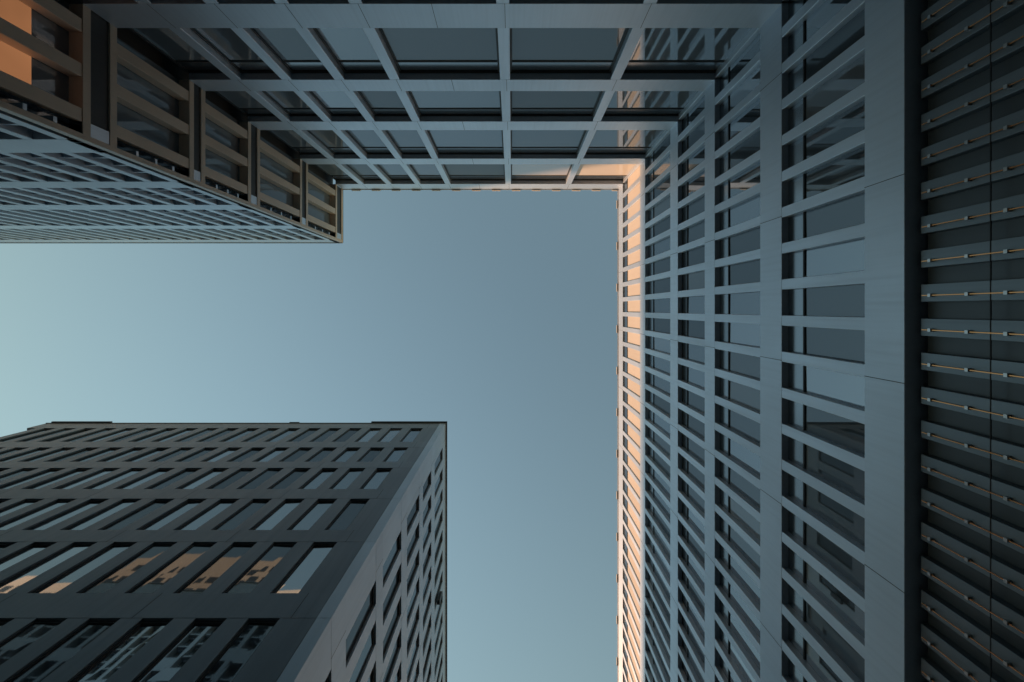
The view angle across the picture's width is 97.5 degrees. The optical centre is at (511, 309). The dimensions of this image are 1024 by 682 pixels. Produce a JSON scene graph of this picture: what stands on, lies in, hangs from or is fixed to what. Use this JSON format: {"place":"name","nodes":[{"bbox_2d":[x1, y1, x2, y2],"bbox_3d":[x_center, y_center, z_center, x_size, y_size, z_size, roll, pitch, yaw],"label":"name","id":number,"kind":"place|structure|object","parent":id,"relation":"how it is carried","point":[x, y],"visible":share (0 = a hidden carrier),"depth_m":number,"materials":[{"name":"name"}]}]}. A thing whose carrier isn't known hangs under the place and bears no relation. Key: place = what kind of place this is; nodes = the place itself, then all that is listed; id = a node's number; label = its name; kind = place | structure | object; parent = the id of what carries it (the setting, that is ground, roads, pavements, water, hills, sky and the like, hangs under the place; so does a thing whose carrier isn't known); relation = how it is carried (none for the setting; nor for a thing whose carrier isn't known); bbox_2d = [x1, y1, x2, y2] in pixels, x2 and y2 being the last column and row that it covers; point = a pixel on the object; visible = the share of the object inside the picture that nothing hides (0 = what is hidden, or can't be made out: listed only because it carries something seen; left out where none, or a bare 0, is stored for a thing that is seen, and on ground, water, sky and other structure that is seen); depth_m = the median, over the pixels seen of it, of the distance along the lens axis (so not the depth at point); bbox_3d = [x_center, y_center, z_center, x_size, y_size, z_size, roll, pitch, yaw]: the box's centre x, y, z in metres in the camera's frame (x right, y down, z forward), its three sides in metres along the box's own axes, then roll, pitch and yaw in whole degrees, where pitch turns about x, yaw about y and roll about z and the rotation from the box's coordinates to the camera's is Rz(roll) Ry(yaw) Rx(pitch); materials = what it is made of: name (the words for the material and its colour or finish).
{"place":"outdoors","nodes":[
{"label":"outdoors","id":0,"kind":"place"},
{"bbox_2d":[0,0,30,83],"bbox_3d":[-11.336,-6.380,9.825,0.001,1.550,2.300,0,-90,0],"label":"window","id":1,"kind":"structure","parent":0,"point":[15,62],"depth_m":10.28,"materials":[{"name":"orange glass"}]},
{"bbox_2d":[0,423,443,681],"bbox_3d":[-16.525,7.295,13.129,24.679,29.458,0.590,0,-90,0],"label":"building facade","id":2,"kind":"structure","parent":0,"point":[72,607],"depth_m":14.01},
{"bbox_2d":[0,179,616,681],"label":"sky","id":3,"kind":"structure","parent":0,"point":[491,315],"materials":[{"name":"blue"}]},
{"bbox_2d":[276,423,445,681],"bbox_3d":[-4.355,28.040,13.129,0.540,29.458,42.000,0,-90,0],"label":"building facade","id":4,"kind":"structure","parent":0,"point":[311,660],"depth_m":15.79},
{"bbox_2d":[82,0,786,189],"bbox_3d":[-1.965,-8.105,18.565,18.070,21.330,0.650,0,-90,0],"label":"block cladding","id":5,"kind":"structure","parent":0,"point":[182,17],"depth_m":15.30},
{"bbox_2d":[512,164,635,174],"bbox_3d":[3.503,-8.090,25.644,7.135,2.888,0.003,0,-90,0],"label":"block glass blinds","id":6,"kind":"object","parent":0,"point":[563,169],"visible":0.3,"depth_m":25.93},
{"label":"ground","id":7,"kind":"structure","parent":0,"visible":0},
{"bbox_2d":[64,0,332,183],"bbox_3d":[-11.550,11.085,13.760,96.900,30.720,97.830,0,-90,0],"label":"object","id":8,"kind":"structure","parent":7,"relation":"on","point":[142,46],"depth_m":15.92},
{"bbox_2d":[0,421,446,681],"bbox_3d":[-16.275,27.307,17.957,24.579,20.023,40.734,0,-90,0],"label":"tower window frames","id":9,"kind":"structure","parent":7,"relation":"on","point":[102,656],"depth_m":16.38,"materials":[{"name":"black metal"}]},
{"bbox_2d":[0,430,440,681],"bbox_3d":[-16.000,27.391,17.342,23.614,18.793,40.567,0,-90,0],"label":"windows","id":10,"kind":"structure","parent":9,"relation":"in","point":[227,666],"depth_m":13.31,"materials":[{"name":"grey glass"}]},
{"bbox_2d":[928,0,1023,681],"bbox_3d":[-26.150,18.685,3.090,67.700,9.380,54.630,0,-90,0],"label":"block podium","id":11,"kind":"object","parent":7,"relation":"on","point":[1008,310],"depth_m":6.98,"materials":[{"name":"metal"}]},
{"bbox_2d":[0,0,751,239],"bbox_3d":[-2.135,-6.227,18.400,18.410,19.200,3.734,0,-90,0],"label":"windows","id":12,"kind":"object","parent":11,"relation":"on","point":[540,44],"visible":0.42,"depth_m":14.42,"materials":[{"name":"black glass"}]},
{"bbox_2d":[0,0,927,681],"bbox_3d":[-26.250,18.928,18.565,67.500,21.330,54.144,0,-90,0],"label":"building facade","id":13,"kind":"structure","parent":11,"relation":"on","point":[54,188],"depth_m":12.09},
{"bbox_2d":[0,0,342,242],"bbox_3d":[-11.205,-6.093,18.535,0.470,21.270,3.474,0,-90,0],"label":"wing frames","id":14,"kind":"structure","parent":13,"relation":"attached to","point":[74,20],"depth_m":13.45,"materials":[{"name":"brown metal"}]},
{"bbox_2d":[0,0,864,681],"bbox_3d":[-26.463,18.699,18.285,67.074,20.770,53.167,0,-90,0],"label":"windows","id":15,"kind":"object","parent":13,"relation":"on","point":[842,302],"visible":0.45,"depth_m":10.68,"materials":[{"name":"glass"}]},
{"bbox_2d":[77,0,805,681],"bbox_3d":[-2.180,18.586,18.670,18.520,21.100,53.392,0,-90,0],"label":"block window frames","id":16,"kind":"structure","parent":13,"relation":"attached to","point":[99,72],"depth_m":15.23,"materials":[{"name":"black metal"}]},
{"bbox_2d":[352,165,639,681],"bbox_3d":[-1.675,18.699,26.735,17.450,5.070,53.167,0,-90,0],"label":"top storey panels","id":17,"kind":"object","parent":13,"relation":"attached to","point":[634,306],"visible":0.86,"depth_m":25.78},
{"bbox_2d":[0,0,991,681],"bbox_3d":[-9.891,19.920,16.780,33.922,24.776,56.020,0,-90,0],"label":"block joints","id":18,"kind":"object","parent":13,"relation":"attached to","point":[866,376],"visible":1,"depth_m":6.63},
{"bbox_2d":[927,1,1010,680],"bbox_3d":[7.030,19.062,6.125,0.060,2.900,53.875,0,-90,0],"label":"block podium standoffs","id":19,"kind":"object","parent":11,"relation":"attached to","point":[967,445],"visible":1,"depth_m":6.91,"materials":[{"name":"metal"}]},
{"bbox_2d":[921,0,1023,681],"bbox_3d":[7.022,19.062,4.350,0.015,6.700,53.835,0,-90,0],"label":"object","id":20,"kind":"object","parent":19,"relation":"attached to","point":[972,332],"visible":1,"depth_m":6.82,"materials":[{"name":"black metal"}]},
{"bbox_2d":[921,0,1023,681],"bbox_3d":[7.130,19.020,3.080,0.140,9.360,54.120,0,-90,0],"label":"podium ribs","id":21,"kind":"object","parent":11,"relation":"attached to","point":[1001,648],"visible":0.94,"depth_m":6.91,"materials":[{"name":"black metal"}]}
]}

